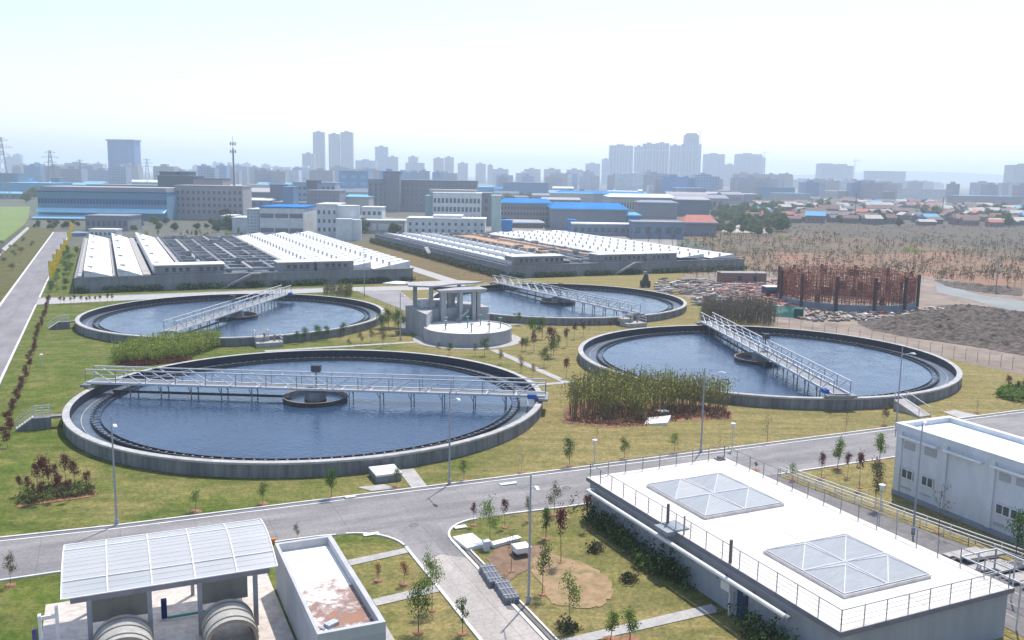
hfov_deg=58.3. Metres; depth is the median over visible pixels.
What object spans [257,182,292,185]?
works shed
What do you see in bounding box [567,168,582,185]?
tower block
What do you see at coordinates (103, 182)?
works shed
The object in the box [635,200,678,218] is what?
pale hall
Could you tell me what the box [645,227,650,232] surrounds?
window
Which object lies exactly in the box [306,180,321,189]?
stair tower
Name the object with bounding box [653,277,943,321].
rubble
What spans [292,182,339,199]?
office block
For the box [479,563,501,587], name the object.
pipe bundle
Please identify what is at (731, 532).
flat roof building
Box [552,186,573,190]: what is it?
works shed
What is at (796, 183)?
tower block
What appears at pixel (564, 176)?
apartment block
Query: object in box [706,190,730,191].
distant works
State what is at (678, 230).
window
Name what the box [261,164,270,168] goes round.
tower block
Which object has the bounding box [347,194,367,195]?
works shed
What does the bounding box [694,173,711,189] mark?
apartment block
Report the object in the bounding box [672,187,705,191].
distant works
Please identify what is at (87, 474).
red shrub
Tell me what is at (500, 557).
soil patch
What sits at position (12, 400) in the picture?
red shrub
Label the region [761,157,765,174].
tower block
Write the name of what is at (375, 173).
apartment block
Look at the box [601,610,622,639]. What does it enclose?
sapling
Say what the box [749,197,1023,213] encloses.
village ground
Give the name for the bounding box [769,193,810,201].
distant works
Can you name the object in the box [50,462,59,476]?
red shrub
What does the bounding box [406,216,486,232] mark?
white block
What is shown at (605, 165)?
tower block
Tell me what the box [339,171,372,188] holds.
blue glass block
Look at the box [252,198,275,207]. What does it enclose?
works shed
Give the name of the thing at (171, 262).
treatment block
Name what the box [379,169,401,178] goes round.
apartment block
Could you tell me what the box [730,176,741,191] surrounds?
apartment block
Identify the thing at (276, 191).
office
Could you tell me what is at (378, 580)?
sapling
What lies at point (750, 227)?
tree
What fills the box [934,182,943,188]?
tower block
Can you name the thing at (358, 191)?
works shed
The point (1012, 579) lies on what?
steel frame
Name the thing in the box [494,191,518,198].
works shed
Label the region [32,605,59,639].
pipe stand
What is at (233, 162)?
telecom mast
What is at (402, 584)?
sapling
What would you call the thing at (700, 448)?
street lamp
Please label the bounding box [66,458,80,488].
red shrub
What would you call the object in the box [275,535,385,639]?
parapet building
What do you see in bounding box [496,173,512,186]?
apartment block
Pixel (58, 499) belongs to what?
soil patch
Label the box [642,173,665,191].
apartment block
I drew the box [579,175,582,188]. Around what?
apartment block
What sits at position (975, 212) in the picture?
village house
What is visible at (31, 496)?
undergrowth
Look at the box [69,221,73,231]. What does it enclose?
yellow banner
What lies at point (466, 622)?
kerb
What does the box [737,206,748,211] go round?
tree
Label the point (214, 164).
tower block
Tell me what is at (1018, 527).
sapling
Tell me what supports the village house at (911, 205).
on the village ground at (837, 198)
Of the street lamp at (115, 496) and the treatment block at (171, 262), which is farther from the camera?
the treatment block at (171, 262)
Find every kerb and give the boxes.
[0,232,1023,639]
[0,412,1022,639]
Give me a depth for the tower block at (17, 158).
2565.49 m
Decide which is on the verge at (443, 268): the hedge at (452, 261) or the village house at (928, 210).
the hedge at (452, 261)
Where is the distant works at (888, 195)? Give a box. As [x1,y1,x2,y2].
[838,191,894,199]
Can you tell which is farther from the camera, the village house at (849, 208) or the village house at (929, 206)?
the village house at (929, 206)
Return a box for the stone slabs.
[942,546,1023,584]
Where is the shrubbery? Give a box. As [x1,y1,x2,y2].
[321,282,353,296]
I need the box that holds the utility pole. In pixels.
[994,261,1002,289]
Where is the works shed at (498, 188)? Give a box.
[488,186,502,190]
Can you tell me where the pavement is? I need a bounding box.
[42,573,293,639]
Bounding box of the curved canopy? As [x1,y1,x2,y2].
[60,519,277,639]
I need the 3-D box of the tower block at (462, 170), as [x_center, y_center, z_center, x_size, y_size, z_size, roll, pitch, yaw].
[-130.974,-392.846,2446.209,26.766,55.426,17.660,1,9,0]
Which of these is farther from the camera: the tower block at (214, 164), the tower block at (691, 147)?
the tower block at (214, 164)
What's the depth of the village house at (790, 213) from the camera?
577.53 m
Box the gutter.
[0,411,1023,639]
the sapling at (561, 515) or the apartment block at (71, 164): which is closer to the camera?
the sapling at (561, 515)
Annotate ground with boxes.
[0,168,969,384]
[677,270,1023,374]
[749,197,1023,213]
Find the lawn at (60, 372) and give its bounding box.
[0,246,1023,639]
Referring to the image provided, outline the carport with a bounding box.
[364,219,406,233]
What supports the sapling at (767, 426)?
on the lawn at (60, 372)
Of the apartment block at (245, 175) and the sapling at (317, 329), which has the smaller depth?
the sapling at (317, 329)
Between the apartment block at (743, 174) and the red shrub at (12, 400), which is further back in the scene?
the apartment block at (743, 174)
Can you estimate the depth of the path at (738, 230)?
437.42 m
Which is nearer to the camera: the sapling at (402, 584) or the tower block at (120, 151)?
the sapling at (402, 584)
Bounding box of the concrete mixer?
[640,271,650,287]
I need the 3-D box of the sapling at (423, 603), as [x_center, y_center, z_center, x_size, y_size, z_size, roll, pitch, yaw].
[-5.161,15.809,50.854,1.833,3.354,1.737,0,9,-6]
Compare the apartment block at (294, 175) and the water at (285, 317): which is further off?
the apartment block at (294, 175)
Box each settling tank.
[62,349,542,477]
[75,293,384,346]
[433,283,686,325]
[578,325,962,409]
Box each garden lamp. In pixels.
[592,439,596,461]
[731,422,735,449]
[878,483,884,526]
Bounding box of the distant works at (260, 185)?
[242,184,269,187]
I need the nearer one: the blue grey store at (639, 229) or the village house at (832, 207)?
the blue grey store at (639, 229)
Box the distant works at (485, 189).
[478,186,493,194]
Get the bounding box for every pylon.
[0,137,12,199]
[43,150,58,181]
[142,159,149,179]
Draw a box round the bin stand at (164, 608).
[161,598,205,618]
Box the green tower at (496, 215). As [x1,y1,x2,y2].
[491,195,501,231]
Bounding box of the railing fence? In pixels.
[779,467,1023,561]
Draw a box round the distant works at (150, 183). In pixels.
[137,182,157,184]
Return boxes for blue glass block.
[0,173,28,181]
[51,178,68,182]
[283,186,298,203]
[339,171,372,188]
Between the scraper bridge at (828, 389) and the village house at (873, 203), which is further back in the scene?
the village house at (873, 203)
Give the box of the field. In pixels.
[0,207,29,242]
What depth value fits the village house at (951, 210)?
645.04 m
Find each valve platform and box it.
[253,329,283,347]
[617,312,646,327]
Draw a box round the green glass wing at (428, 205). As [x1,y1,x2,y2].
[424,195,432,215]
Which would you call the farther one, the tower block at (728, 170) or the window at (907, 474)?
the tower block at (728, 170)
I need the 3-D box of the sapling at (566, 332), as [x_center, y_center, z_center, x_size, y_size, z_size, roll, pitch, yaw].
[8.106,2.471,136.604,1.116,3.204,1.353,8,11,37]
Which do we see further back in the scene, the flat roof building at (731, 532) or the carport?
the carport
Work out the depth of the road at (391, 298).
186.67 m
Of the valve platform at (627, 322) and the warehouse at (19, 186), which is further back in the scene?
the warehouse at (19, 186)
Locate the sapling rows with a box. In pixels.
[678,231,1023,282]
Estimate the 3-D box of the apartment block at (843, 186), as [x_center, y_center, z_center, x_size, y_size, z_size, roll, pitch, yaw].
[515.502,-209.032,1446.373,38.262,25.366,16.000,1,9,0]
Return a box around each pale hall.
[603,193,674,212]
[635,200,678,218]
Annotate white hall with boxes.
[258,204,316,234]
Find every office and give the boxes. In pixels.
[269,184,287,199]
[432,192,482,216]
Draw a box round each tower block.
[5,156,12,172]
[13,153,22,164]
[105,139,141,166]
[212,161,217,167]
[243,162,250,166]
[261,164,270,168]
[302,152,315,167]
[313,131,325,169]
[328,133,340,169]
[340,131,353,168]
[355,159,376,168]
[375,146,387,170]
[388,156,397,170]
[405,161,424,172]
[408,156,417,162]
[433,157,443,171]
[444,156,453,172]
[458,162,467,179]
[475,162,485,182]
[487,164,492,183]
[493,168,508,184]
[524,168,540,181]
[544,168,560,181]
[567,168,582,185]
[585,162,599,184]
[601,158,608,184]
[608,144,633,174]
[633,145,642,172]
[642,142,655,172]
[655,142,669,173]
[669,144,680,176]
[680,133,701,176]
[702,153,724,185]
[724,163,733,185]
[734,153,761,173]
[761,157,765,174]
[793,178,805,187]
[815,163,853,179]
[863,171,906,182]
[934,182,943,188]
[1003,163,1023,182]
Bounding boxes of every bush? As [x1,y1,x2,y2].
[46,280,56,287]
[554,612,583,632]
[580,538,605,553]
[613,530,660,571]
[617,568,639,584]
[901,246,909,255]
[910,247,920,257]
[993,381,1023,402]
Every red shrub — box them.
[0,410,11,418]
[0,426,6,437]
[2,432,11,447]
[4,421,16,434]
[8,397,16,409]
[8,403,15,409]
[16,474,22,492]
[17,376,26,387]
[23,474,33,492]
[27,358,32,371]
[29,461,40,478]
[32,452,53,495]
[36,480,45,504]
[44,468,51,484]
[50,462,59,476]
[50,472,60,495]
[55,453,70,478]
[63,478,71,501]
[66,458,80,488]
[81,470,91,492]
[1003,375,1011,384]
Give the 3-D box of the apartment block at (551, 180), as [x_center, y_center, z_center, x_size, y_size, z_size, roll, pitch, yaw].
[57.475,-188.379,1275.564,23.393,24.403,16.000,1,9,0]
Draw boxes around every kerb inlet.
[344,495,355,498]
[363,532,379,536]
[453,525,466,529]
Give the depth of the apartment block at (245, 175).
1631.24 m
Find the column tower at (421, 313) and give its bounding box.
[382,280,488,336]
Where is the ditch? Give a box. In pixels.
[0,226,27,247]
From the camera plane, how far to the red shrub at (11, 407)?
93.44 m
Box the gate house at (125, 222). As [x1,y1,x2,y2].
[84,214,141,230]
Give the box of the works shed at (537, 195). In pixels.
[531,193,548,198]
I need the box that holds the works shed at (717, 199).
[670,194,728,210]
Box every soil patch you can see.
[16,489,97,507]
[486,544,547,580]
[530,553,614,607]
[561,399,732,427]
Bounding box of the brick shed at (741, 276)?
[716,271,767,283]
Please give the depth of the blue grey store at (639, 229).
376.77 m
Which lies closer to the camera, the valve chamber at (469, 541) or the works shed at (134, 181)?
the valve chamber at (469, 541)
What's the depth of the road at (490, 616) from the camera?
54.81 m
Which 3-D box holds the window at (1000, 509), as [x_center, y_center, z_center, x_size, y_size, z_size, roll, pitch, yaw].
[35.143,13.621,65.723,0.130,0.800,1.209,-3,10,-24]
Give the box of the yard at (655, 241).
[360,216,676,245]
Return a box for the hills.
[793,171,1003,185]
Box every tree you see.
[19,192,32,200]
[24,186,38,196]
[63,221,69,227]
[130,225,137,230]
[148,216,158,221]
[162,217,169,223]
[170,223,178,229]
[192,223,200,228]
[212,223,222,231]
[219,208,231,214]
[221,213,233,226]
[362,218,371,230]
[388,222,402,233]
[505,193,514,197]
[712,209,723,217]
[718,210,730,221]
[720,204,730,210]
[721,222,734,233]
[728,212,735,220]
[728,217,738,225]
[733,211,745,217]
[736,214,749,225]
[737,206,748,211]
[739,201,750,207]
[739,225,747,231]
[742,218,749,226]
[746,224,757,232]
[747,206,760,212]
[747,216,764,224]
[751,225,763,234]
[758,215,768,219]
[762,217,772,226]
[764,227,772,234]
[765,203,772,209]
[770,213,780,218]
[772,216,791,231]
[780,211,787,217]
[804,202,814,207]
[835,215,844,222]
[878,212,887,221]
[894,218,905,226]
[920,206,927,212]
[930,205,941,213]
[934,209,941,213]
[983,208,994,213]
[1001,211,1012,217]
[1004,216,1016,225]
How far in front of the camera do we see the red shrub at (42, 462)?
70.14 m
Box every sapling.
[2,551,17,587]
[187,488,201,513]
[256,480,268,505]
[293,522,300,539]
[300,326,309,341]
[311,323,321,337]
[321,467,338,497]
[339,321,346,332]
[366,325,374,337]
[373,562,382,582]
[375,311,387,332]
[378,325,387,340]
[382,308,393,328]
[390,306,404,333]
[392,465,401,487]
[399,557,409,586]
[402,572,434,635]
[420,542,444,612]
[455,596,468,636]
[457,460,468,480]
[470,502,477,526]
[477,493,501,541]
[479,336,490,354]
[500,497,508,528]
[505,529,516,572]
[515,311,521,321]
[518,336,524,346]
[518,454,524,473]
[519,356,524,367]
[523,337,530,345]
[524,495,531,522]
[527,316,539,335]
[531,332,537,343]
[533,538,553,596]
[536,315,546,334]
[538,345,551,360]
[540,506,552,540]
[544,480,562,516]
[545,326,556,341]
[548,337,560,352]
[555,503,568,563]
[556,333,561,343]
[558,563,584,628]
[562,356,571,371]
[562,434,578,466]
[563,328,569,337]
[582,491,592,530]
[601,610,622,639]
[620,435,630,458]
[620,606,641,639]
[669,431,680,453]
[751,462,759,471]
[763,414,772,443]
[788,463,798,481]
[818,452,826,478]
[831,435,846,469]
[844,451,851,478]
[856,449,866,488]
[869,455,886,508]
[871,432,888,463]
[882,404,890,425]
[932,483,954,534]
[1005,506,1023,561]
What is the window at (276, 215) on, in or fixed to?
in the white hall
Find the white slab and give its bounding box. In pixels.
[490,535,521,547]
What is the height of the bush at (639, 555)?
1.093 m
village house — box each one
[778,204,791,210]
[781,211,795,215]
[784,201,796,207]
[788,216,801,222]
[793,199,807,202]
[797,209,820,213]
[797,213,804,221]
[805,211,825,222]
[806,208,826,210]
[818,205,839,210]
[825,211,840,218]
[826,215,843,221]
[841,206,862,211]
[843,215,858,223]
[851,209,868,212]
[854,213,871,222]
[861,215,883,224]
[863,202,884,204]
[863,205,882,208]
[866,210,886,213]
[870,204,893,208]
[871,214,897,223]
[874,199,891,201]
[891,207,913,214]
[896,212,910,219]
[897,204,907,207]
[905,203,914,207]
[908,211,922,213]
[911,214,920,222]
[916,203,935,208]
[916,219,936,225]
[917,214,939,218]
[921,217,943,223]
[924,205,943,212]
[925,208,944,213]
[938,212,950,220]
[943,205,953,209]
[944,208,962,213]
[948,215,980,224]
[959,217,979,225]
[962,202,975,204]
[964,207,984,211]
[971,210,983,214]
[976,214,988,221]
[979,207,999,211]
[984,219,1004,226]
[988,213,1012,217]
[1002,219,1018,225]
[1006,210,1023,214]
[1013,217,1023,224]
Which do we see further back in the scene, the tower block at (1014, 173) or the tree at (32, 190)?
the tower block at (1014, 173)
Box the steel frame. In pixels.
[961,548,1023,630]
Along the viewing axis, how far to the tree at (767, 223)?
460.33 m
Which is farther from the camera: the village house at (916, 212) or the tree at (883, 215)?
the village house at (916, 212)
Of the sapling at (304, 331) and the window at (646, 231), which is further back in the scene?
the window at (646, 231)
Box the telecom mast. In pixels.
[230,136,235,185]
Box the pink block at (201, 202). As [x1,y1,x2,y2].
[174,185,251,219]
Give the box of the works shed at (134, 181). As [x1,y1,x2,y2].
[132,180,148,183]
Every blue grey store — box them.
[570,222,628,235]
[628,220,684,238]
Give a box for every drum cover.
[91,592,153,639]
[200,577,258,639]
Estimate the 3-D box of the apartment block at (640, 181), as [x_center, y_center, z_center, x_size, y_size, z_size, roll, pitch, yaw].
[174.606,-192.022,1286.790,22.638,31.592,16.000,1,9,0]
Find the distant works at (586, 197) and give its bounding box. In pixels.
[549,192,593,202]
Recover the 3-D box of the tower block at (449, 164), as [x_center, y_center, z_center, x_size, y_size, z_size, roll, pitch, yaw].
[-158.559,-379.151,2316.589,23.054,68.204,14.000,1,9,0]
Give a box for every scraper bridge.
[80,364,548,407]
[159,285,294,335]
[489,275,644,316]
[696,312,857,398]
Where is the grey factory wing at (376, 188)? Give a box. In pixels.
[367,179,383,205]
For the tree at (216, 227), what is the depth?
376.20 m
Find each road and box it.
[0,232,66,376]
[0,411,1023,578]
[36,285,464,303]
[358,291,412,334]
[365,515,497,561]
[421,555,542,639]
[765,474,1023,636]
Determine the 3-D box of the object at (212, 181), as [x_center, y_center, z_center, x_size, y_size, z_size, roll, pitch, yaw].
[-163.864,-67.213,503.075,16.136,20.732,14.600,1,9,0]
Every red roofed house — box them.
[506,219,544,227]
[679,215,718,235]
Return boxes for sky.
[0,0,1023,176]
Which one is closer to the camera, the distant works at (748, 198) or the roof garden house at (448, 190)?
the roof garden house at (448, 190)
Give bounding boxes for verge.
[0,225,53,301]
[348,242,512,281]
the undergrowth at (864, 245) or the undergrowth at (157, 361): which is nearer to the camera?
the undergrowth at (157, 361)
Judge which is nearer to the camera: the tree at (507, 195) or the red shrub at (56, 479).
the red shrub at (56, 479)
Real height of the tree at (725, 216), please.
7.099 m
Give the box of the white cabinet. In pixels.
[482,539,490,551]
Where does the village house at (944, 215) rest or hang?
on the village ground at (837, 198)
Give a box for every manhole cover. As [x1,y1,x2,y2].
[409,523,418,526]
[506,604,517,609]
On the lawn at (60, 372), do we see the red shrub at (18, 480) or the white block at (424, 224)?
the red shrub at (18, 480)
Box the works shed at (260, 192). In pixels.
[251,188,269,197]
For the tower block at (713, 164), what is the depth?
2562.39 m
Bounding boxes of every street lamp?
[110,416,118,524]
[400,293,405,340]
[448,391,460,484]
[526,474,539,603]
[699,368,725,451]
[895,347,915,422]
[911,421,927,533]
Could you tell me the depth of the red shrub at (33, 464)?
72.34 m
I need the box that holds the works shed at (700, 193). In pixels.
[664,192,706,194]
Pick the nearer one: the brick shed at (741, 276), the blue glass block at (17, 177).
the brick shed at (741, 276)
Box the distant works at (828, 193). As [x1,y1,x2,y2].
[825,190,837,196]
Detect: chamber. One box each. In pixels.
[369,464,401,483]
[453,533,482,550]
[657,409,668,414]
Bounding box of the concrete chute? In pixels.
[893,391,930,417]
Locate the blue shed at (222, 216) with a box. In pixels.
[221,214,240,228]
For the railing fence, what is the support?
on the lawn at (60, 372)
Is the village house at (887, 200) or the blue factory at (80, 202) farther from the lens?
the village house at (887, 200)
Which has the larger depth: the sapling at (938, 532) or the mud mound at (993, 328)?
the mud mound at (993, 328)
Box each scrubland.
[687,218,1023,279]
[736,252,1023,292]
[764,219,1023,249]
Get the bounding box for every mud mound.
[857,304,1023,355]
[936,280,1023,295]
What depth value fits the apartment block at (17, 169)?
1414.95 m
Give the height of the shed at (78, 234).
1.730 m
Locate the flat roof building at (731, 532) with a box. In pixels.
[586,445,1014,639]
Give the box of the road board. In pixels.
[499,481,517,485]
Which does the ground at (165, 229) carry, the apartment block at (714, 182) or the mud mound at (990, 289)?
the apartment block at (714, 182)
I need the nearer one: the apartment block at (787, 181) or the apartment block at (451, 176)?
the apartment block at (451, 176)
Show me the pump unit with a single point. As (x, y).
(519, 549)
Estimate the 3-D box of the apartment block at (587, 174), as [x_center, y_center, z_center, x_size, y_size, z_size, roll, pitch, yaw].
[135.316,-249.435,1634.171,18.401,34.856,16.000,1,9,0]
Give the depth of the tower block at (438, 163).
2307.29 m
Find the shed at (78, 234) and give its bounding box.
[71,231,87,236]
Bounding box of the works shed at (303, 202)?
[271,200,306,204]
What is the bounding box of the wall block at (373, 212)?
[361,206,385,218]
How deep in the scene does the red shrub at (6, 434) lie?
83.54 m
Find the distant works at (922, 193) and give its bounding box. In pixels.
[897,189,945,198]
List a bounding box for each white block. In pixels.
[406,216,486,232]
[433,214,463,217]
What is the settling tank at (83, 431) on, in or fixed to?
on the lawn at (60, 372)
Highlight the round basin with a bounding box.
[423,313,511,346]
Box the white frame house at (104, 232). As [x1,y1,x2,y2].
[88,228,122,236]
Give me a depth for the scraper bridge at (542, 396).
100.73 m
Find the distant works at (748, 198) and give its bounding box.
[711,193,758,202]
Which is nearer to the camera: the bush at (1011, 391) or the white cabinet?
the white cabinet
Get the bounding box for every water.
[93,360,517,459]
[94,300,368,336]
[446,289,671,316]
[598,334,937,396]
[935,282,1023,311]
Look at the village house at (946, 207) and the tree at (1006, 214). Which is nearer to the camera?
the tree at (1006, 214)
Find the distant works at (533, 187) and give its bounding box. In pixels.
[503,182,548,195]
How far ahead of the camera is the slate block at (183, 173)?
568.48 m
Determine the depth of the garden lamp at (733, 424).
86.04 m
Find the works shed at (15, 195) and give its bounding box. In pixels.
[0,191,35,198]
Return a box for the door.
[736,590,747,621]
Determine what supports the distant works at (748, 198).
on the ground at (165, 229)
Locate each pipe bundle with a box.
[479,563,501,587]
[494,579,519,604]
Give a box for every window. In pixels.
[260,213,273,217]
[261,228,273,231]
[275,214,287,217]
[275,228,287,232]
[289,214,302,217]
[290,228,302,232]
[635,227,640,232]
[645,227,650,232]
[655,227,660,233]
[665,228,670,233]
[676,228,680,233]
[901,467,912,480]
[920,474,933,488]
[994,502,1009,518]
[1009,508,1023,520]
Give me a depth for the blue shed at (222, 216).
399.00 m
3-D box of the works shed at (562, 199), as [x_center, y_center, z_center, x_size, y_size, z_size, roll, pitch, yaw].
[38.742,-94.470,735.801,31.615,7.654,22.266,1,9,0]
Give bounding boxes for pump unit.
[511,541,531,556]
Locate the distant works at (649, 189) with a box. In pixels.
[646,186,652,193]
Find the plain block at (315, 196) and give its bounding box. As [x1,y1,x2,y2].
[306,189,345,204]
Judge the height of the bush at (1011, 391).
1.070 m
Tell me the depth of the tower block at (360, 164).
2307.39 m
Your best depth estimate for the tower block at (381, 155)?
2368.93 m
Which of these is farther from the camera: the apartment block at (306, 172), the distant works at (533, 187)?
the apartment block at (306, 172)
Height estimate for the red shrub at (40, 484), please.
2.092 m
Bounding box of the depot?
[346,196,373,213]
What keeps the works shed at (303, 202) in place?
on the ground at (165, 229)
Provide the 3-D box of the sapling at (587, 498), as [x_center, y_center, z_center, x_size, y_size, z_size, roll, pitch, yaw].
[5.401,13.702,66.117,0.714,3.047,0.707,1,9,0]
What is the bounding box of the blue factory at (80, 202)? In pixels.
[31,186,178,220]
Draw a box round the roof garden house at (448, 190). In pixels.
[429,189,476,194]
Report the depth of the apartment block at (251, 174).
1498.64 m
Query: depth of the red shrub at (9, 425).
86.25 m
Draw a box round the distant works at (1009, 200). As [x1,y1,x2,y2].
[946,195,1022,204]
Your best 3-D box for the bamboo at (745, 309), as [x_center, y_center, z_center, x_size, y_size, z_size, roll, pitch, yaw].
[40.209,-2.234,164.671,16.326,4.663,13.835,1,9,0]
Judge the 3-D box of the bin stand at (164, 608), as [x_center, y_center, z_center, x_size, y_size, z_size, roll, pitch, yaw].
[-18.680,16.000,52.352,2.500,1.700,0.400,-3,10,-24]
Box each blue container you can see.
[501,219,512,231]
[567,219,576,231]
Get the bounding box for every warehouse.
[0,182,72,191]
[86,184,157,186]
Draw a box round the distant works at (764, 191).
[758,187,794,199]
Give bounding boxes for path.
[0,227,28,254]
[264,323,975,639]
[410,265,470,284]
[716,222,765,232]
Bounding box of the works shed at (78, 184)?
[72,183,102,185]
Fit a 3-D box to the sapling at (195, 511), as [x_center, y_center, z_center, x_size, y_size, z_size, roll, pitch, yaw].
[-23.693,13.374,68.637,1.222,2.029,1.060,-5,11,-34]
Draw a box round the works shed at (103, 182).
[50,181,107,183]
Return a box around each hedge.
[72,276,415,292]
[369,237,505,277]
[506,265,747,277]
[568,492,671,563]
[636,536,696,589]
[714,598,799,639]
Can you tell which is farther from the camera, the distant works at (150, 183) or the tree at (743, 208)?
the distant works at (150, 183)
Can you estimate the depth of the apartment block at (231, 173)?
1353.16 m
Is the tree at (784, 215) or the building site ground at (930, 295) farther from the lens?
the tree at (784, 215)
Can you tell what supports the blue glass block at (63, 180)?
on the ground at (165, 229)
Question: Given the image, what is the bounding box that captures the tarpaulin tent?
[762,306,803,317]
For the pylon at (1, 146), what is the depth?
711.10 m
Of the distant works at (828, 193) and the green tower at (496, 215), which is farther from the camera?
the distant works at (828, 193)
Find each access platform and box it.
[15,404,61,431]
[48,314,74,329]
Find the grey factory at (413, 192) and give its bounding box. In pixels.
[401,179,477,211]
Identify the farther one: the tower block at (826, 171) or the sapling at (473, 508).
the tower block at (826, 171)
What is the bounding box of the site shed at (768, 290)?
[761,285,785,296]
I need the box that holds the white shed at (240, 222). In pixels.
[231,216,246,233]
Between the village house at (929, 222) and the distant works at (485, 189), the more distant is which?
the distant works at (485, 189)
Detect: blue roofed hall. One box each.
[501,198,551,224]
[547,202,629,229]
[557,190,646,202]
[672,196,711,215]
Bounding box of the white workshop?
[891,416,1023,547]
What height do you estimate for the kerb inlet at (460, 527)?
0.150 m
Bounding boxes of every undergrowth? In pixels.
[14,480,98,504]
[115,355,193,365]
[566,403,731,425]
[681,222,1023,280]
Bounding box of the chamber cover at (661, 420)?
[645,415,670,425]
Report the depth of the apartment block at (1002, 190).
1648.33 m
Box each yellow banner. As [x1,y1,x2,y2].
[48,261,55,277]
[52,254,58,267]
[56,249,61,258]
[60,244,65,252]
[67,231,71,239]
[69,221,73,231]
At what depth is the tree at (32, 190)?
726.46 m
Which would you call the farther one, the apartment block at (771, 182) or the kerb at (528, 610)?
the apartment block at (771, 182)
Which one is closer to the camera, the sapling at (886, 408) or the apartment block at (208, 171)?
the sapling at (886, 408)
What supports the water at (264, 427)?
in the settling tank at (83, 431)
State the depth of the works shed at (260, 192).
665.07 m
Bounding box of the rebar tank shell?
[777,264,920,312]
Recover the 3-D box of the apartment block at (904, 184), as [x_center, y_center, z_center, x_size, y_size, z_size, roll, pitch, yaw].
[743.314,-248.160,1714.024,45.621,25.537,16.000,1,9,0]
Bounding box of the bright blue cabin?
[625,212,642,222]
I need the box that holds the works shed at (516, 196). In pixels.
[512,195,528,197]
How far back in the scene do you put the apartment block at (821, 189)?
1272.73 m
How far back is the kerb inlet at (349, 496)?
71.92 m
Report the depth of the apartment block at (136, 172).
1385.16 m
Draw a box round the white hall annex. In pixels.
[246,207,259,233]
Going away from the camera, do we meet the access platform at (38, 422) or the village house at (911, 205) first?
the access platform at (38, 422)
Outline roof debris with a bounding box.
[320,619,338,629]
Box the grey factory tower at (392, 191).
[382,171,402,211]
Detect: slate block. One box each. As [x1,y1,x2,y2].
[157,175,203,186]
[159,171,178,174]
[178,171,195,175]
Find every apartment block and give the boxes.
[12,165,23,172]
[23,164,44,181]
[44,164,65,181]
[60,166,87,182]
[64,162,90,168]
[78,165,92,180]
[89,168,108,183]
[93,162,106,169]
[108,164,131,183]
[114,163,142,179]
[153,164,178,179]
[197,164,205,175]
[200,165,218,177]
[216,164,229,177]
[228,165,235,183]
[232,165,248,183]
[236,171,241,183]
[249,166,261,183]
[254,168,265,183]
[256,169,270,183]
[270,166,285,169]
[271,169,287,182]
[282,168,301,182]
[292,166,303,181]
[293,166,316,181]
[309,168,334,181]
[330,165,347,181]
[340,168,357,170]
[367,168,382,178]
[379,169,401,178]
[404,171,418,179]
[419,169,429,179]
[432,170,444,179]
[441,171,457,179]
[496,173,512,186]
[498,175,507,186]
[516,171,533,181]
[522,174,533,181]
[545,175,561,189]
[549,172,567,186]
[561,172,571,186]
[566,172,577,189]
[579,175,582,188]
[582,170,593,189]
[590,174,599,190]
[607,173,617,189]
[615,172,638,190]
[629,172,645,188]
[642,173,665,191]
[653,179,659,193]
[660,174,687,193]
[684,176,693,187]
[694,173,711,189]
[705,174,719,189]
[719,179,722,189]
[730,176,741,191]
[732,172,746,177]
[735,178,751,193]
[747,173,765,178]
[751,178,765,193]
[761,177,777,186]
[766,173,776,178]
[777,173,792,186]
[783,173,791,186]
[798,180,825,196]
[801,180,818,196]
[823,179,839,190]
[834,179,853,190]
[846,181,864,197]
[859,180,882,199]
[880,181,897,198]
[884,181,901,188]
[896,180,924,188]
[907,181,922,188]
[917,180,933,188]
[945,182,959,197]
[969,181,995,194]
[981,182,998,195]
[998,181,1011,195]
[1008,185,1012,195]
[1012,183,1023,202]
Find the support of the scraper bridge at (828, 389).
on the settling tank at (947, 382)
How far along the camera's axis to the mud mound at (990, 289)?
216.21 m
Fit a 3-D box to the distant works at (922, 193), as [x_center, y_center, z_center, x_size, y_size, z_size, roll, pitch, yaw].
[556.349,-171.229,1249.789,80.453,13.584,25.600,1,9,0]
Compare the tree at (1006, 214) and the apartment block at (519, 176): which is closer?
the tree at (1006, 214)
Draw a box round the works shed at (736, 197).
[716,192,743,203]
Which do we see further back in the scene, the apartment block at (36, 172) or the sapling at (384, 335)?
the apartment block at (36, 172)
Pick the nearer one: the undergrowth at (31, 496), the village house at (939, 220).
the undergrowth at (31, 496)
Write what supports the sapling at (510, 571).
on the lawn at (60, 372)
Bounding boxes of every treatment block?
[73,231,413,292]
[374,230,745,277]
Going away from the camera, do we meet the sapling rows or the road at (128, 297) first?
the road at (128, 297)
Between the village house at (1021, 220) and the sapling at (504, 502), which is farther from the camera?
the village house at (1021, 220)
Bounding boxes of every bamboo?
[109,328,222,363]
[556,364,741,420]
[697,292,779,324]
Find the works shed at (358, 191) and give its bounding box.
[340,189,367,195]
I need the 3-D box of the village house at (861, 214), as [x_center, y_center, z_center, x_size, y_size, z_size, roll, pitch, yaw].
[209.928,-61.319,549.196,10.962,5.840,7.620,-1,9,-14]
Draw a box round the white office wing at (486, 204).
[481,192,492,225]
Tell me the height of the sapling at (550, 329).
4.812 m
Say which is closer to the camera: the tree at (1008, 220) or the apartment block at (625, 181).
the tree at (1008, 220)
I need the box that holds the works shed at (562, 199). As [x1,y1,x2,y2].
[540,197,580,201]

